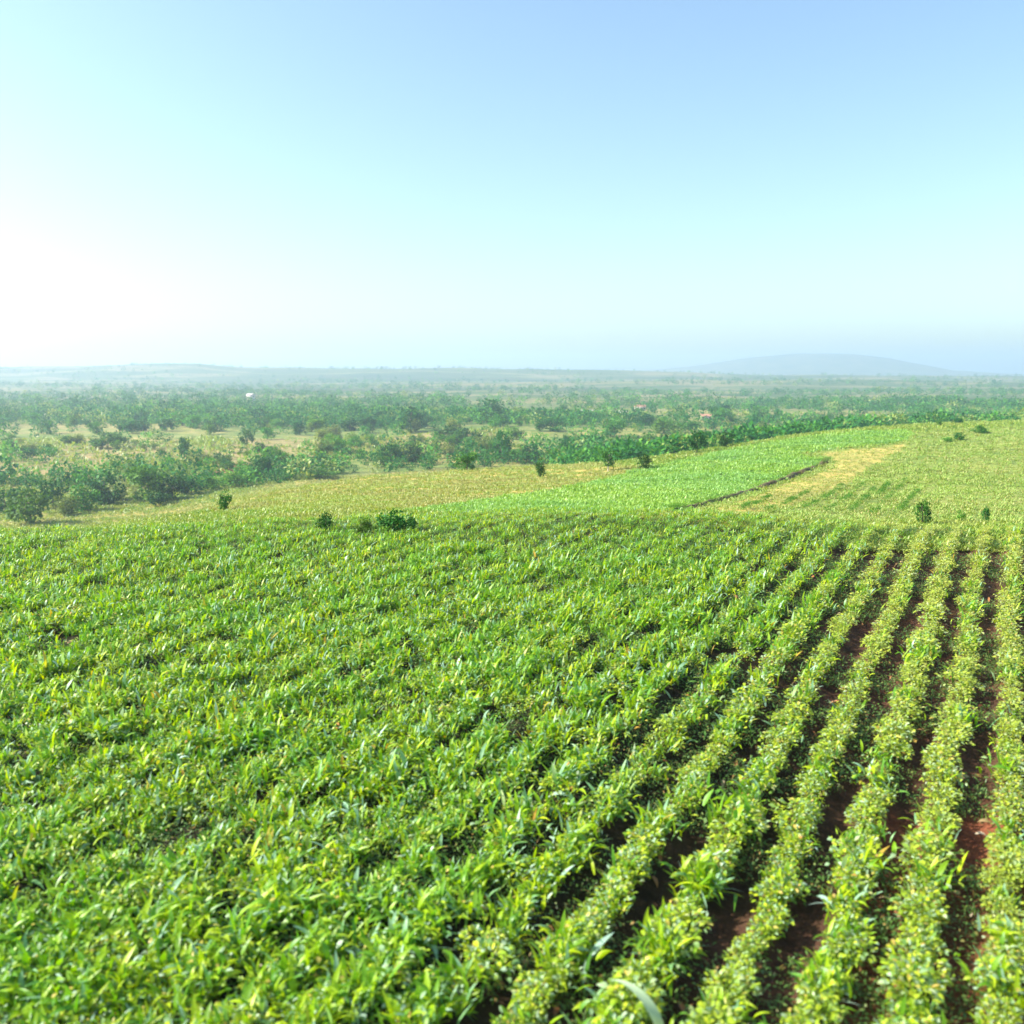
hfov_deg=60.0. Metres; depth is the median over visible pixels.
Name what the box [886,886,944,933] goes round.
crop plant
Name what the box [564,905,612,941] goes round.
crop plant
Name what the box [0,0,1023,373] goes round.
sky
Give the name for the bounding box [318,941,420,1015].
crop plant
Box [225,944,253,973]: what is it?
crop plant
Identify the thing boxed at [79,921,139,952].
crop plant
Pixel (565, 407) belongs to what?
tree
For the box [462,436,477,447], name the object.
tree
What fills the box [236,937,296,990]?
crop plant
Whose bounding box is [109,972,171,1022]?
crop plant
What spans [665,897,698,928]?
crop plant
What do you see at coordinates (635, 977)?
crop plant
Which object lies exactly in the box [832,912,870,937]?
crop plant
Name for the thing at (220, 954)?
crop plant
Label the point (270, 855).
crop plant
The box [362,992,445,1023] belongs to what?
crop plant
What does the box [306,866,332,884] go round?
crop plant
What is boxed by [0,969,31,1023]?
crop plant
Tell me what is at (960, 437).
bush
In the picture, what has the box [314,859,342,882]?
crop plant
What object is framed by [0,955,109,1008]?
crop plant
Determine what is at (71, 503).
bush
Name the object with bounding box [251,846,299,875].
crop plant
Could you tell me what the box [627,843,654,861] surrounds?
crop plant
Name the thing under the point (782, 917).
crop plant
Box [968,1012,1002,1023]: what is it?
crop plant
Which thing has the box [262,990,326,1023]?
crop plant
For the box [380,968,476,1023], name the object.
crop plant
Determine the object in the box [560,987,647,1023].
crop plant
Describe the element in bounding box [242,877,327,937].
crop plant
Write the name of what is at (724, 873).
crop plant
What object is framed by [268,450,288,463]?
tree
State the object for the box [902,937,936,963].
crop plant
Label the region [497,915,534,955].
crop plant
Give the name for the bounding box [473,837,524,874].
crop plant
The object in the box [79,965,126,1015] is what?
crop plant
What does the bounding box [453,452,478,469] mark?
tree
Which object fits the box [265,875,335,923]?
crop plant
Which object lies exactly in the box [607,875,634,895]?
crop plant
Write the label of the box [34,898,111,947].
crop plant
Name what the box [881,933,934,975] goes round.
crop plant
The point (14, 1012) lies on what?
crop plant
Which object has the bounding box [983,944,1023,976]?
crop plant
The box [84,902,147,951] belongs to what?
crop plant
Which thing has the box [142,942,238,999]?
crop plant
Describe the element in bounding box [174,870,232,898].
crop plant
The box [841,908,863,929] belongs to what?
crop plant
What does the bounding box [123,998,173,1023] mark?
crop plant
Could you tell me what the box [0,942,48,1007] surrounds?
crop plant
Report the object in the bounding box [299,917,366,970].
crop plant
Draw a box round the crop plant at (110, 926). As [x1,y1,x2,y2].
[81,899,148,954]
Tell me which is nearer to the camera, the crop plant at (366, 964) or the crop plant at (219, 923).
the crop plant at (366, 964)
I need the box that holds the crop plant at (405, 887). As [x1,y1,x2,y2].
[385,877,418,905]
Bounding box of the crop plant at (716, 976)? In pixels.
[698,969,751,1006]
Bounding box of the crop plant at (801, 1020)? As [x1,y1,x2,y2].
[776,1013,814,1023]
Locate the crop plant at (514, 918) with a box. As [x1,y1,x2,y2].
[470,894,537,938]
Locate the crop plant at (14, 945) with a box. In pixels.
[2,915,71,962]
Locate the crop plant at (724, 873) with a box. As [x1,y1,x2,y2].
[694,856,742,888]
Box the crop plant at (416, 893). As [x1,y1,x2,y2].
[409,871,457,916]
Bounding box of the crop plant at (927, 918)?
[898,895,949,932]
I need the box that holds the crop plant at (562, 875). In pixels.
[523,848,573,887]
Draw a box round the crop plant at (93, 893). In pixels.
[78,871,147,931]
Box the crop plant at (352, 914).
[336,899,360,921]
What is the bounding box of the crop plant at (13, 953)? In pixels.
[4,934,54,982]
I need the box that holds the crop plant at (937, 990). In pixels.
[877,961,950,1023]
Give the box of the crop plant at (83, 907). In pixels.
[38,896,102,948]
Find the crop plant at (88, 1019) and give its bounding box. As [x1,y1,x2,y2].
[66,995,113,1023]
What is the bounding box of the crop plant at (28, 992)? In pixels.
[0,946,81,1023]
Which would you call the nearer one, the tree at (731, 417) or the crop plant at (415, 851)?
the crop plant at (415, 851)
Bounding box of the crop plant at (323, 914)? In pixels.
[283,901,351,954]
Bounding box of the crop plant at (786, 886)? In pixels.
[754,875,799,904]
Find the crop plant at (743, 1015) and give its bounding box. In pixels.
[699,985,769,1023]
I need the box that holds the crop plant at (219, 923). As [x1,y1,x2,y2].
[204,900,246,940]
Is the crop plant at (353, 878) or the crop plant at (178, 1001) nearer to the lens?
the crop plant at (178, 1001)
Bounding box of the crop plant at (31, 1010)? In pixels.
[13,995,66,1023]
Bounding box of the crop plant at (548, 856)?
[526,847,579,887]
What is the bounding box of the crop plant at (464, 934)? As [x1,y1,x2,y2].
[451,923,498,963]
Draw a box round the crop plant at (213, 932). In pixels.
[139,909,226,951]
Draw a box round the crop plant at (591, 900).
[577,896,608,916]
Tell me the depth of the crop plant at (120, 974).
12.27 m
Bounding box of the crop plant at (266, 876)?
[237,870,300,915]
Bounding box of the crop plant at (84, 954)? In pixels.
[67,932,138,976]
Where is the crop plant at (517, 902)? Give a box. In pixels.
[496,889,550,939]
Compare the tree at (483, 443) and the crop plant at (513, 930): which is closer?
the crop plant at (513, 930)
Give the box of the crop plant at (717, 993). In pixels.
[706,987,735,1008]
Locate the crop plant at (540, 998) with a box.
[510,978,561,1014]
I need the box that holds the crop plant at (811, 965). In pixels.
[791,951,857,1012]
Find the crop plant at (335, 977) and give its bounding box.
[290,961,380,1023]
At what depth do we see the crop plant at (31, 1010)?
11.77 m
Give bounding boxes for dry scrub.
[0,426,516,480]
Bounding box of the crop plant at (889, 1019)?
[878,1017,902,1023]
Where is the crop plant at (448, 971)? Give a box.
[413,948,496,1012]
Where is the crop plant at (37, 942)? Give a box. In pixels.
[21,931,52,950]
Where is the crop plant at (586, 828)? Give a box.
[543,809,608,862]
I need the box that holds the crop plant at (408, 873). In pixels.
[396,856,426,882]
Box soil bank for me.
[674,459,830,508]
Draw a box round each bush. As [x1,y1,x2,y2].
[6,432,14,438]
[18,447,36,459]
[21,443,36,451]
[45,447,57,456]
[48,495,80,514]
[60,435,74,443]
[68,434,85,443]
[87,431,128,447]
[105,482,128,499]
[109,439,120,449]
[128,484,142,493]
[146,490,171,504]
[149,441,158,448]
[195,454,211,463]
[195,475,226,489]
[212,452,224,460]
[216,455,232,462]
[218,470,246,486]
[220,458,232,462]
[220,460,234,470]
[241,466,260,480]
[251,442,265,451]
[304,468,341,477]
[315,511,335,530]
[350,517,371,532]
[375,508,410,532]
[406,513,417,532]
[912,497,933,522]
[943,437,953,441]
[954,432,965,440]
[957,509,965,519]
[971,425,988,433]
[980,506,989,520]
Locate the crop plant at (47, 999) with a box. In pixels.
[20,963,101,1021]
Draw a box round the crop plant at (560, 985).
[539,971,568,998]
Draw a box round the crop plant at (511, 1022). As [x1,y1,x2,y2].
[490,1012,527,1023]
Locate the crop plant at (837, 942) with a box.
[817,932,868,968]
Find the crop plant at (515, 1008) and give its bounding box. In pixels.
[490,986,563,1023]
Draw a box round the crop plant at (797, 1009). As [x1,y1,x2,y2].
[780,1006,820,1023]
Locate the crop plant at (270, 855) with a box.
[248,839,303,876]
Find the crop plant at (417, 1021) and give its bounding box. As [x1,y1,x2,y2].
[391,1011,435,1023]
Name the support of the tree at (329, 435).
on the ground at (728, 927)
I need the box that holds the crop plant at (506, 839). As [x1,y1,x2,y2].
[479,809,526,856]
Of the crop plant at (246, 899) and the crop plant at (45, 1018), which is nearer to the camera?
the crop plant at (45, 1018)
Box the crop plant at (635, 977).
[592,968,666,1023]
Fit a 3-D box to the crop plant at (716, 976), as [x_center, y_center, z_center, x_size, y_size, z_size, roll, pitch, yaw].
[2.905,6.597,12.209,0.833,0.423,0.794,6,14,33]
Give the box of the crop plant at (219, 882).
[178,865,239,898]
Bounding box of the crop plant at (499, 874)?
[472,850,525,887]
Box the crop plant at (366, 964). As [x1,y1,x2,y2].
[345,952,401,992]
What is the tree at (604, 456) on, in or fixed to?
on the ground at (728, 927)
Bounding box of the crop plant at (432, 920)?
[401,895,471,947]
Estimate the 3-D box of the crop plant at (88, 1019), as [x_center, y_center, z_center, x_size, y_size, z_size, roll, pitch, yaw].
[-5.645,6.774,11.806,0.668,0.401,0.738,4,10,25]
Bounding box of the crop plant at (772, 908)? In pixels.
[750,897,788,921]
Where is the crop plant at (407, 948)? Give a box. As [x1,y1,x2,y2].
[355,923,440,997]
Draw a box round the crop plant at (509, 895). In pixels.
[496,888,535,912]
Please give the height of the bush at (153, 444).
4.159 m
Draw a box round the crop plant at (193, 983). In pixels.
[184,963,232,1014]
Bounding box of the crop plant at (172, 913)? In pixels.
[137,888,213,939]
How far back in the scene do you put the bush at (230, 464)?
357.27 m
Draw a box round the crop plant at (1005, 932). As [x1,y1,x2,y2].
[977,912,1023,966]
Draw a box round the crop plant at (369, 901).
[336,884,388,922]
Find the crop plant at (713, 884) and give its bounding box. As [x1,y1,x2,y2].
[682,865,727,905]
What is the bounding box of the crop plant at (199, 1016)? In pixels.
[160,1007,222,1023]
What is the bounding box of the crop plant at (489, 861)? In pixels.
[457,841,507,883]
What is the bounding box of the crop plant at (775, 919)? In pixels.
[754,911,786,936]
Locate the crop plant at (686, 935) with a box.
[647,918,709,957]
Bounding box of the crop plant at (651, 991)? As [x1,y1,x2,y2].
[623,981,666,1022]
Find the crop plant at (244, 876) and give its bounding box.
[232,860,276,897]
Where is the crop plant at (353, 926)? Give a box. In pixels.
[328,901,400,957]
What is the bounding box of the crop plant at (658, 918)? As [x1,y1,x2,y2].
[651,913,691,940]
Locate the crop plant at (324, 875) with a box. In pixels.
[291,851,347,885]
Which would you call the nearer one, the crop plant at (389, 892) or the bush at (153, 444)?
the crop plant at (389, 892)
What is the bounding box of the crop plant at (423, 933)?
[372,912,454,966]
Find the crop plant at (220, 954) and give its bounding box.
[191,932,247,972]
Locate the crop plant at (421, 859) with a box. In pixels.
[393,841,448,869]
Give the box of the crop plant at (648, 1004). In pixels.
[614,979,689,1023]
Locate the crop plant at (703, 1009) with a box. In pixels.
[678,1000,741,1023]
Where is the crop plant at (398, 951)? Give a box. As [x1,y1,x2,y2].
[386,915,432,956]
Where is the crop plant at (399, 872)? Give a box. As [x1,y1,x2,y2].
[373,861,420,888]
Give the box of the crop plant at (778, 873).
[761,861,800,887]
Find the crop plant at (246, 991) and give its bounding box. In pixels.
[193,976,301,1023]
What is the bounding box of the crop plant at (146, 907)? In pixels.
[121,881,187,935]
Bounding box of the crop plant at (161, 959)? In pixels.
[105,930,181,999]
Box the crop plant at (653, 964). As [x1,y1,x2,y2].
[623,948,675,989]
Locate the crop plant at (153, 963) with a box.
[132,944,216,997]
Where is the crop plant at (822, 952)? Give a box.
[791,941,846,992]
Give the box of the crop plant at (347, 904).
[314,882,379,930]
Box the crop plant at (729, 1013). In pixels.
[700,1007,748,1023]
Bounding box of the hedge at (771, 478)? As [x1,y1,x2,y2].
[660,457,833,507]
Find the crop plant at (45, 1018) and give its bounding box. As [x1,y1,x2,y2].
[21,1008,57,1023]
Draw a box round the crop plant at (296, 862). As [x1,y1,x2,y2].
[261,851,321,883]
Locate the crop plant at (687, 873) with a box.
[658,855,728,908]
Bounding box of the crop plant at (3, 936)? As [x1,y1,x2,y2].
[0,916,41,962]
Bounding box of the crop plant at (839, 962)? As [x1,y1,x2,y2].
[810,942,851,971]
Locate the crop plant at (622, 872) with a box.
[613,855,651,882]
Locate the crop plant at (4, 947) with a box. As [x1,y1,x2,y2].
[1,921,35,960]
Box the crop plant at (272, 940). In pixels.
[247,926,285,959]
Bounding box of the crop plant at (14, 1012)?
[0,979,55,1023]
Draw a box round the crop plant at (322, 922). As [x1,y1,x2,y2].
[302,912,346,940]
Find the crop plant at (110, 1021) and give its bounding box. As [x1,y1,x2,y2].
[95,1016,129,1023]
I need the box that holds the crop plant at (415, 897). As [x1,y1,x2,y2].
[402,885,456,918]
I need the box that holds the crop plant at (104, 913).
[71,876,139,932]
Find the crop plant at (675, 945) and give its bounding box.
[616,917,704,998]
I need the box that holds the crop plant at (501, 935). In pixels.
[483,928,507,953]
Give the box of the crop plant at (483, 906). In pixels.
[459,892,487,923]
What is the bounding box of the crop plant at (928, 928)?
[903,919,940,945]
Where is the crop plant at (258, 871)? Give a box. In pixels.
[245,857,312,907]
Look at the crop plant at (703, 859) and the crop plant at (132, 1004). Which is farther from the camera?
the crop plant at (703, 859)
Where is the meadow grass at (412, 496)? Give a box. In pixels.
[1,462,637,523]
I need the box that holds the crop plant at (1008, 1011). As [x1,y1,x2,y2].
[998,996,1023,1017]
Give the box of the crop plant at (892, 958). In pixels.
[877,947,941,1012]
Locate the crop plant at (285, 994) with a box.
[240,971,313,1022]
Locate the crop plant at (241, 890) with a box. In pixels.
[218,871,264,912]
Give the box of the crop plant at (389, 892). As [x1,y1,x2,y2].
[364,881,401,908]
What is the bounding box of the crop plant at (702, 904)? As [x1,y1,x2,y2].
[677,894,706,909]
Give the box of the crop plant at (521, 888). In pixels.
[504,868,550,911]
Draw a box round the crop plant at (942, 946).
[908,932,949,963]
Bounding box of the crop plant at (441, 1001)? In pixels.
[429,981,459,1018]
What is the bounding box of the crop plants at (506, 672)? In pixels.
[0,504,1023,1023]
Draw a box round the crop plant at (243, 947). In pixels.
[202,916,277,965]
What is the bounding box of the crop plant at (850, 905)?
[822,893,867,919]
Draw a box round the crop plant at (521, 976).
[510,970,562,1004]
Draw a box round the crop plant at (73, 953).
[37,937,96,985]
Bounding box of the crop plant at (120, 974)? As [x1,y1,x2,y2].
[84,954,168,1023]
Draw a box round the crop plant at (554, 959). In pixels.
[526,950,585,992]
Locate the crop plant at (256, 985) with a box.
[250,976,286,1000]
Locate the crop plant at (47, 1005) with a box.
[19,983,76,1018]
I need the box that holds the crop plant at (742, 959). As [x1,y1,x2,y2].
[730,951,754,969]
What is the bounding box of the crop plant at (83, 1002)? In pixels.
[46,964,126,1022]
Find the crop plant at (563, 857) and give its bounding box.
[542,839,583,879]
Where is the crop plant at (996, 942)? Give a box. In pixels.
[982,939,1023,966]
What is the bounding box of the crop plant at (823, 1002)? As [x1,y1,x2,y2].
[792,983,838,1016]
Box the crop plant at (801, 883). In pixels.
[769,870,809,905]
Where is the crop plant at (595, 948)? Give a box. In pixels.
[529,910,614,968]
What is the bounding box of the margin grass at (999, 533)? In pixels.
[0,418,1023,552]
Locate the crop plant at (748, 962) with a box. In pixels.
[718,943,757,968]
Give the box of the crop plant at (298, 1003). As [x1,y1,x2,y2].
[257,973,335,1023]
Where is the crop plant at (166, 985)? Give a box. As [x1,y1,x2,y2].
[140,977,173,1009]
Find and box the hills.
[633,353,1023,375]
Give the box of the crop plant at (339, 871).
[322,846,357,878]
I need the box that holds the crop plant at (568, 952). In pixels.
[518,925,602,997]
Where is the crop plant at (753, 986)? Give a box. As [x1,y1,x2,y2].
[718,969,761,1008]
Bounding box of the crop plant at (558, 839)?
[536,831,600,869]
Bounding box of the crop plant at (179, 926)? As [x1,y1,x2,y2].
[121,909,206,967]
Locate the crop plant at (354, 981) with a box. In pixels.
[309,950,392,1022]
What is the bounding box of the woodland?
[0,362,1023,488]
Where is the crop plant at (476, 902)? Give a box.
[407,877,483,924]
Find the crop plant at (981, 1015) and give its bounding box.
[970,1009,1012,1023]
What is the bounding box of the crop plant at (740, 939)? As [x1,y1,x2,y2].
[730,934,762,961]
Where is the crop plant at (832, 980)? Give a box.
[797,961,847,1006]
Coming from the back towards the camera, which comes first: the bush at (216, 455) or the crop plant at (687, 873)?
the bush at (216, 455)
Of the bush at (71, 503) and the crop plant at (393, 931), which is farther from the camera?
the bush at (71, 503)
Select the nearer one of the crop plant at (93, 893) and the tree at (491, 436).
the crop plant at (93, 893)
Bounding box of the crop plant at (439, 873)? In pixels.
[412,863,469,897]
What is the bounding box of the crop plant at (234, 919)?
[204,885,303,951]
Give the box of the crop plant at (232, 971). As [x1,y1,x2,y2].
[161,939,242,1015]
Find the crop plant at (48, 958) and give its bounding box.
[26,945,71,972]
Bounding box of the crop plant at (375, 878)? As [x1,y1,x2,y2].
[351,869,415,901]
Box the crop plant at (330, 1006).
[275,982,367,1023]
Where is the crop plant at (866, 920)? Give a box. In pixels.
[824,908,886,952]
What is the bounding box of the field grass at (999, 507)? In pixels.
[695,425,1023,521]
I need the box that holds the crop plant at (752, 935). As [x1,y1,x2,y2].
[740,932,772,961]
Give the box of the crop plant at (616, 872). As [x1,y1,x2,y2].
[589,846,648,888]
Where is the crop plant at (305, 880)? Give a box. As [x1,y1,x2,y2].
[281,868,320,891]
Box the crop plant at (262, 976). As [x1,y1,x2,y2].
[247,957,300,998]
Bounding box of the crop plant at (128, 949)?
[109,902,187,954]
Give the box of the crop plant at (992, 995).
[980,992,1023,1023]
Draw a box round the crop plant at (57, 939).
[17,916,93,965]
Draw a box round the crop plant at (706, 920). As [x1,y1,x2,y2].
[665,902,714,940]
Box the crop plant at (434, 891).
[409,882,458,925]
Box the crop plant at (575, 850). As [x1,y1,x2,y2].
[552,835,592,864]
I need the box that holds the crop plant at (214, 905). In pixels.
[148,868,234,926]
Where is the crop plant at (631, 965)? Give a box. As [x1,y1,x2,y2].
[613,959,656,993]
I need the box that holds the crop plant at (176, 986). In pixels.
[152,961,233,1015]
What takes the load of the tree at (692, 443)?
on the ground at (728, 927)
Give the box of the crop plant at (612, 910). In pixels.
[574,888,633,924]
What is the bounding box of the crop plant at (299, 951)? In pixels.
[273,930,338,971]
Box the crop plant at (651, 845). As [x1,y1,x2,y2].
[627,835,662,859]
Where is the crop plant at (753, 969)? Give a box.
[731,960,759,982]
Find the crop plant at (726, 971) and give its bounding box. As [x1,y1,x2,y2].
[718,963,754,997]
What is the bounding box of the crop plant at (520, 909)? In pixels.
[505,900,531,923]
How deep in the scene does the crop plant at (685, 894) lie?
14.27 m
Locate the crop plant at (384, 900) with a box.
[358,877,410,923]
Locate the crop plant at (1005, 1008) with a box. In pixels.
[975,991,1023,1023]
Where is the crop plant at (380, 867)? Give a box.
[360,854,394,882]
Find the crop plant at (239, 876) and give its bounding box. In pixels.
[228,874,251,891]
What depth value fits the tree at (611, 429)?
533.10 m
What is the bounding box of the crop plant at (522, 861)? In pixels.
[508,853,554,883]
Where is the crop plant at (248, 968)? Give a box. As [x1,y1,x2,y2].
[221,951,302,1003]
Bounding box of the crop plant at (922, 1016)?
[891,1006,939,1023]
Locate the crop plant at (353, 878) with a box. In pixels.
[325,866,367,905]
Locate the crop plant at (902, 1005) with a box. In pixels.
[871,994,945,1023]
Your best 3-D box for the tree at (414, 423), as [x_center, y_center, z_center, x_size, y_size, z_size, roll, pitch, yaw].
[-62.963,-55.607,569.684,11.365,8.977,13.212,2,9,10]
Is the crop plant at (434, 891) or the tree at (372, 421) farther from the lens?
the tree at (372, 421)
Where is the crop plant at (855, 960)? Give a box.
[824,929,878,968]
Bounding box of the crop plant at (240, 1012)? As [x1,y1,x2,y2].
[212,1003,259,1023]
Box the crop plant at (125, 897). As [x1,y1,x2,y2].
[100,880,149,911]
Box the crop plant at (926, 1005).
[885,996,941,1023]
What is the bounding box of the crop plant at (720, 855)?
[688,847,733,874]
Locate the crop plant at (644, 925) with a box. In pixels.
[623,906,697,971]
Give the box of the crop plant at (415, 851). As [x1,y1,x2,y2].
[392,837,439,878]
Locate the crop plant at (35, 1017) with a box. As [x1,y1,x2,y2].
[27,1010,77,1023]
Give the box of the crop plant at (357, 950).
[346,918,392,959]
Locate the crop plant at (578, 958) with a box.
[549,929,595,966]
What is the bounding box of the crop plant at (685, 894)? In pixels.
[669,881,709,911]
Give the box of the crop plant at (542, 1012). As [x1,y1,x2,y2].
[516,1002,547,1023]
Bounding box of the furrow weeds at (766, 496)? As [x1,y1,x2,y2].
[738,478,920,514]
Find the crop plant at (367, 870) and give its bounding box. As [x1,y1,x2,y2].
[357,863,391,888]
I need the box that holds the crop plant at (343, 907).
[310,875,358,921]
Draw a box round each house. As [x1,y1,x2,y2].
[246,393,255,401]
[634,405,645,409]
[700,414,711,419]
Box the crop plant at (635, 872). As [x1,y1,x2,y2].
[611,856,651,884]
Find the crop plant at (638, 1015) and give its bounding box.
[594,978,660,1023]
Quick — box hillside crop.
[405,428,914,515]
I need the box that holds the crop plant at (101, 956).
[62,940,142,993]
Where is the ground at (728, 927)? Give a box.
[0,363,1023,1023]
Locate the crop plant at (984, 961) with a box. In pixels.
[976,954,1013,984]
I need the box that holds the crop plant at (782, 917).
[754,901,794,931]
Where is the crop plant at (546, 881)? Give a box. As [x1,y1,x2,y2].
[525,867,564,901]
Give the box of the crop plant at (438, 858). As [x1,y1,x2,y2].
[418,846,448,874]
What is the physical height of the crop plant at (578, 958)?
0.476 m
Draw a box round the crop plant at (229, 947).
[212,934,255,969]
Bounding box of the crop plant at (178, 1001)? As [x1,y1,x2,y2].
[126,986,233,1023]
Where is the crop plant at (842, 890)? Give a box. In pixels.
[812,870,882,917]
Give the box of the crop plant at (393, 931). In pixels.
[362,910,428,992]
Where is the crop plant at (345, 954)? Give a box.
[324,940,359,966]
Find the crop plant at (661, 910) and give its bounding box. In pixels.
[650,898,689,936]
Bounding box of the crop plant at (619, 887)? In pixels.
[591,875,638,916]
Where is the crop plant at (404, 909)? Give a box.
[397,894,439,926]
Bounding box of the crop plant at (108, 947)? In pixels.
[84,927,139,970]
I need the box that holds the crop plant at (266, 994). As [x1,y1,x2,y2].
[228,984,281,1018]
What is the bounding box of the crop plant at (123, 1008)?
[100,998,151,1023]
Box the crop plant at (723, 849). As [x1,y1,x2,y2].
[697,844,742,871]
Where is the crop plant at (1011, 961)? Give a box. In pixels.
[973,954,1023,996]
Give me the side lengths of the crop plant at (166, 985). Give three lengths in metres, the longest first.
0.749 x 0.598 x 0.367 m
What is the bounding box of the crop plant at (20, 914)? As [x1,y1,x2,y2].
[0,898,67,943]
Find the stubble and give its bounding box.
[713,443,900,512]
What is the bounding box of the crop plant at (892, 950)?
[885,946,947,997]
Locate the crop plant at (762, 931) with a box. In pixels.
[744,916,784,944]
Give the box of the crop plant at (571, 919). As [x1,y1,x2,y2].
[557,909,609,957]
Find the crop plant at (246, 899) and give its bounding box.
[237,888,295,925]
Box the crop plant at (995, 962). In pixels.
[954,946,1023,1013]
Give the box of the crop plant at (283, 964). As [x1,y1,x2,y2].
[262,939,340,1002]
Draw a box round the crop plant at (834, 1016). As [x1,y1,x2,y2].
[795,991,850,1023]
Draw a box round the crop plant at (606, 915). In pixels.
[579,908,615,933]
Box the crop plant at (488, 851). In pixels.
[481,838,502,857]
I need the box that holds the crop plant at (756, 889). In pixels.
[746,877,790,906]
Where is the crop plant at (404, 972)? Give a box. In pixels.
[357,949,416,994]
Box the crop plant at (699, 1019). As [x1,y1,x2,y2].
[679,1013,721,1023]
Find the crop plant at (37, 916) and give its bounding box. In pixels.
[31,911,91,942]
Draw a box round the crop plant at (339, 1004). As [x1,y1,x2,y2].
[310,967,380,1023]
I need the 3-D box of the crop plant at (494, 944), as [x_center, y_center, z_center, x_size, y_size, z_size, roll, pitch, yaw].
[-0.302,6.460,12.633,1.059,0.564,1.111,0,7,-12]
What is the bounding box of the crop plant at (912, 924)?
[896,916,941,948]
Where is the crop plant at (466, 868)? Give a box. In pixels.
[432,854,486,893]
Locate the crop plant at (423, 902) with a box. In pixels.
[389,889,459,953]
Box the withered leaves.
[6,558,1022,1023]
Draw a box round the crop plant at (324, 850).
[310,833,372,877]
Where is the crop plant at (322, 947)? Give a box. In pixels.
[267,917,359,970]
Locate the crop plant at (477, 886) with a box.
[453,869,503,901]
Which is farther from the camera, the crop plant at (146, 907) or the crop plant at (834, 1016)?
the crop plant at (146, 907)
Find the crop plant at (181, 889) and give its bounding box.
[157,869,232,928]
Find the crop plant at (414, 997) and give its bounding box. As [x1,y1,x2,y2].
[370,960,474,1023]
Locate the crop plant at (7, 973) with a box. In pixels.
[0,961,26,989]
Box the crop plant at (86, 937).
[38,926,128,986]
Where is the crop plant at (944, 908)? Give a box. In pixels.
[902,894,951,922]
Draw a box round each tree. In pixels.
[0,484,25,511]
[2,485,53,523]
[21,412,41,424]
[35,477,71,507]
[37,421,55,433]
[65,415,79,427]
[67,484,100,511]
[83,417,98,426]
[86,421,107,433]
[87,471,127,504]
[116,419,134,430]
[121,419,143,432]
[121,462,175,500]
[134,417,151,430]
[136,411,152,419]
[151,474,190,499]
[157,418,175,430]
[173,415,189,425]
[176,473,207,493]
[178,436,190,454]
[182,414,200,427]
[200,424,217,434]
[204,420,222,431]
[216,489,231,509]
[237,429,255,445]
[247,407,268,417]
[250,453,271,477]
[257,423,266,428]
[259,426,276,438]
[260,416,273,424]
[267,443,280,453]
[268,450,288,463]
[269,418,285,428]
[291,421,307,434]
[306,418,324,430]
[306,422,319,431]
[307,416,329,429]
[311,439,334,453]
[312,453,329,462]
[314,429,329,441]
[319,445,330,453]
[321,433,332,444]
[325,434,345,449]
[327,424,341,437]
[329,437,352,450]
[340,418,359,430]
[343,431,358,441]
[344,445,355,452]
[346,435,364,446]
[358,415,380,427]
[362,423,375,432]
[364,434,382,444]
[373,455,388,466]
[374,409,387,416]
[375,418,384,427]
[375,443,393,455]
[378,443,404,464]
[385,446,409,460]
[395,404,423,430]
[402,441,417,452]
[404,443,426,462]
[405,435,421,445]
[407,419,422,430]
[416,435,426,443]
[420,416,428,428]
[429,440,443,452]
[430,432,445,442]
[431,423,461,436]
[442,443,456,456]
[444,435,455,446]
[445,417,460,428]
[447,430,466,445]
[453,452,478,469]
[455,447,469,456]
[456,427,471,438]
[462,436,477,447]
[468,429,486,443]
[472,436,490,449]
[475,397,504,418]
[476,441,489,454]
[484,411,506,425]
[484,434,497,441]
[487,412,511,425]
[487,440,496,453]
[488,416,505,426]
[492,429,513,460]
[503,424,518,439]
[509,448,526,460]
[514,418,523,424]
[514,430,525,438]
[520,443,541,460]
[534,420,543,431]
[534,457,546,477]
[535,411,549,419]
[538,416,567,431]
[555,405,567,409]
[600,420,627,435]
[600,448,619,470]
[634,414,655,424]
[635,453,652,468]
[640,432,655,440]
[651,418,678,433]
[665,420,687,432]
[683,421,699,431]
[686,431,707,452]
[707,405,718,413]
[709,408,728,421]
[716,407,731,419]
[718,430,733,446]
[720,403,733,411]
[724,422,741,429]
[725,414,741,421]
[745,414,760,426]
[752,405,770,416]
[954,418,962,422]
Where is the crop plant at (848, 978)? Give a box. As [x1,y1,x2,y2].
[807,956,858,997]
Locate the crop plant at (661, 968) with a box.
[633,956,675,985]
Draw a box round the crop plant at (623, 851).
[611,844,652,872]
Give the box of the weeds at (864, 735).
[0,515,1023,1023]
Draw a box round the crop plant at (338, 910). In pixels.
[319,888,359,919]
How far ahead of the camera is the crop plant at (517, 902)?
13.86 m
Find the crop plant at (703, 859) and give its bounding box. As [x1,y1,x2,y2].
[663,847,744,910]
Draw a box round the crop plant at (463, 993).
[438,982,480,1022]
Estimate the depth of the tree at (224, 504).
67.25 m
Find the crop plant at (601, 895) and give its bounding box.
[597,887,619,904]
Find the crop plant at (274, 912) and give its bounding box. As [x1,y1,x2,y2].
[245,883,307,944]
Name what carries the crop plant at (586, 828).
on the ground at (728, 927)
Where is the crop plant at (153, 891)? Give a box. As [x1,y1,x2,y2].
[121,869,171,917]
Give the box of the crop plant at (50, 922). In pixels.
[20,901,79,949]
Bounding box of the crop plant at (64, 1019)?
[28,1003,81,1023]
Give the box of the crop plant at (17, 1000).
[2,985,54,1023]
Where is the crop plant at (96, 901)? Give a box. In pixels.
[57,891,133,932]
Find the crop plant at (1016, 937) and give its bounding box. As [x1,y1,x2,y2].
[982,918,1023,960]
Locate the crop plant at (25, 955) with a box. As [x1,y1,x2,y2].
[3,935,81,987]
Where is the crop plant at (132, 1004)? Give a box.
[114,978,172,1023]
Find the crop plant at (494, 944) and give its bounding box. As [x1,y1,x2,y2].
[461,934,523,988]
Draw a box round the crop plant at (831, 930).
[813,907,873,953]
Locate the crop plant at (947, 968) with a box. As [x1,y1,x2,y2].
[905,954,955,997]

